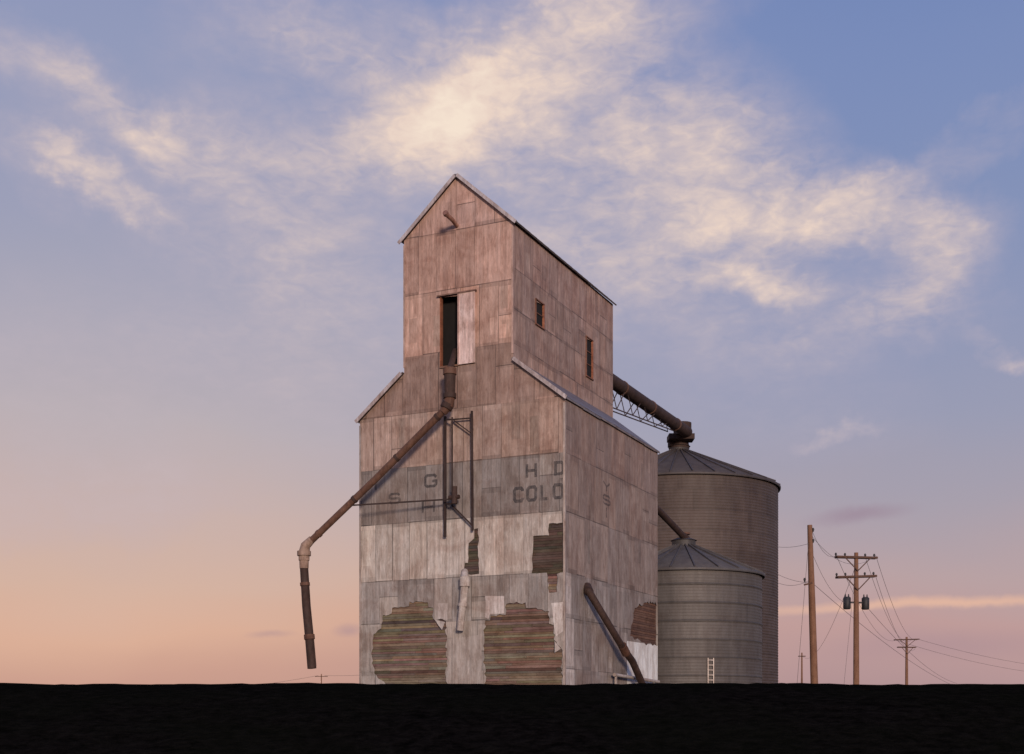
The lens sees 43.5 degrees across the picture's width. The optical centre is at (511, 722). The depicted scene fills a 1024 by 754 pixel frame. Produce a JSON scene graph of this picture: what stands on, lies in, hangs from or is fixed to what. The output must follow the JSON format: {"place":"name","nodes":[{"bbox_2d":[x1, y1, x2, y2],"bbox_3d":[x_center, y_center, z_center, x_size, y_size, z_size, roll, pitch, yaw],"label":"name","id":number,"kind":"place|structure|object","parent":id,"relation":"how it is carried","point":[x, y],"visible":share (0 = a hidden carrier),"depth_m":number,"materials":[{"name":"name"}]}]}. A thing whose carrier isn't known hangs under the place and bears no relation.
{"place":"outdoors","nodes":[
{"label":"outdoors","id":0,"kind":"place"},
{"bbox_2d":[0,683,1023,753],"bbox_3d":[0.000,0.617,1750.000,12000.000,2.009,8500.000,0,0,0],"label":"ground","id":1,"kind":"structure","parent":0,"point":[595,718],"depth_m":9.76,"materials":[{"name":"soil"}]},
{"bbox_2d":[297,173,659,684],"bbox_3d":[-0.115,-9.043,45.778,10.434,17.701,11.409,0,0,25],"label":"grain elevator","id":2,"kind":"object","parent":1,"relation":"on","point":[506,495],"visible":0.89,"depth_m":41.88,"materials":[{"name":"wood"}]},
{"bbox_2d":[436,289,476,368],"bbox_3d":[-1.759,-12.755,41.647,1.435,2.373,0.270,0,0,25],"label":"door","id":3,"kind":"structure","parent":2,"relation":"in","point":[465,299],"depth_m":41.41,"materials":[{"name":"wood"}]},
{"bbox_2d":[535,298,544,329],"bbox_3d":[0.912,-13.586,42.656,0.110,0.868,0.723,0,0,25],"label":"window","id":4,"kind":"structure","parent":2,"relation":"in","point":[539,308],"depth_m":42.72,"materials":[{"name":"black glass"}]},
{"bbox_2d":[586,335,593,380],"bbox_3d":[2.807,-13.260,46.662,0.110,1.471,0.696,0,0,25],"label":"window","id":5,"kind":"structure","parent":2,"relation":"in","point":[589,344],"depth_m":46.77,"materials":[{"name":"black glass"}]},
{"bbox_2d":[658,532,764,683],"bbox_3d":[6.963,-4.035,52.000,6.500,7.330,6.516,0,0,0],"label":"grain bin","id":6,"kind":"object","parent":1,"relation":"on","point":[710,608],"visible":0.51,"depth_m":49.08,"materials":[{"name":"metal"}]},
{"bbox_2d":[658,505,689,538],"bbox_3d":[6.204,-7.835,50.304,0.340,1.176,3.903,0,0,28],"label":"grain spout","id":7,"kind":"object","parent":6,"relation":"attached to","point":[671,524],"visible":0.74,"depth_m":50.27,"materials":[{"name":"brown metal"}]},
{"bbox_2d":[658,444,780,683],"bbox_3d":[7.944,-6.800,61.000,9.500,12.860,9.516,0,0,0],"label":"grain bin","id":8,"kind":"object","parent":1,"relation":"on","point":[720,507],"visible":0.31,"depth_m":56.97,"materials":[{"name":"metal"}]},
{"bbox_2d":[613,374,694,447],"bbox_3d":[5.957,-13.184,55.263,1.441,1.818,13.138,0,0,21],"label":"overhead conveyor","id":9,"kind":"object","parent":8,"relation":"attached to","point":[682,433],"visible":0.88,"depth_m":55.50,"materials":[{"name":"brown metal"}]},
{"bbox_2d":[798,653,805,682],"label":"utility pole","id":10,"kind":"object","parent":1,"relation":"on","point":[801,667],"visible":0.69,"depth_m":182.90,"materials":[{"name":"brown wood"}]},
{"bbox_2d":[803,525,817,683],"bbox_3d":[14.925,-5.018,64.000,0.830,9.707,0.400,0,0,0],"label":"utility pole","id":11,"kind":"object","parent":1,"relation":"on","point":[812,635],"visible":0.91,"depth_m":63.87,"materials":[{"name":"brown wood"}]},
{"bbox_2d":[797,543,808,680],"bbox_3d":[14.246,-4.886,63.000,0.019,8.787,2.324,0,0,30],"label":"power line","id":12,"kind":"object","parent":11,"relation":"attached to","point":[802,614],"visible":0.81,"depth_m":63.08,"materials":[{"name":"metal"}]},
{"bbox_2d":[815,585,946,682],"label":"power line","id":13,"kind":"object","parent":11,"relation":"attached to","point":[872,633],"visible":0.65,"depth_m":80.58,"materials":[{"name":"metal"}]},
{"bbox_2d":[834,552,877,683],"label":"utility pole","id":14,"kind":"object","parent":1,"relation":"on","point":[856,602],"visible":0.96,"depth_m":74.47,"materials":[{"name":"brown wood"}]},
{"bbox_2d":[802,571,853,656],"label":"power line","id":15,"kind":"object","parent":14,"relation":"attached to","point":[836,615],"visible":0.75,"depth_m":95.66,"materials":[{"name":"metal"}]},
{"bbox_2d":[844,566,855,680],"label":"power line","id":16,"kind":"object","parent":14,"relation":"attached to","point":[849,627],"visible":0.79,"depth_m":73.41,"materials":[{"name":"metal"}]},
{"bbox_2d":[866,560,910,641],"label":"power line","id":17,"kind":"object","parent":14,"relation":"attached to","point":[880,600],"visible":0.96,"depth_m":89.41,"materials":[{"name":"metal"}]},
{"bbox_2d":[871,612,951,681],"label":"power line","id":18,"kind":"object","parent":14,"relation":"attached to","point":[903,646],"visible":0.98,"depth_m":91.25,"materials":[{"name":"metal"}]},
{"bbox_2d":[894,637,919,684],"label":"utility pole","id":19,"kind":"object","parent":1,"relation":"on","point":[906,662],"visible":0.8,"depth_m":148.86,"materials":[{"name":"brown wood"}]},
{"bbox_2d":[896,640,1020,670],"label":"power line","id":20,"kind":"object","parent":19,"relation":"attached to","point":[960,658],"visible":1,"depth_m":163.09,"materials":[{"name":"metal"}]},
{"bbox_2d":[0,0,1023,684],"label":"sky","id":21,"kind":"structure","parent":0,"point":[802,221],"materials":[{"name":"blue"}]}
]}

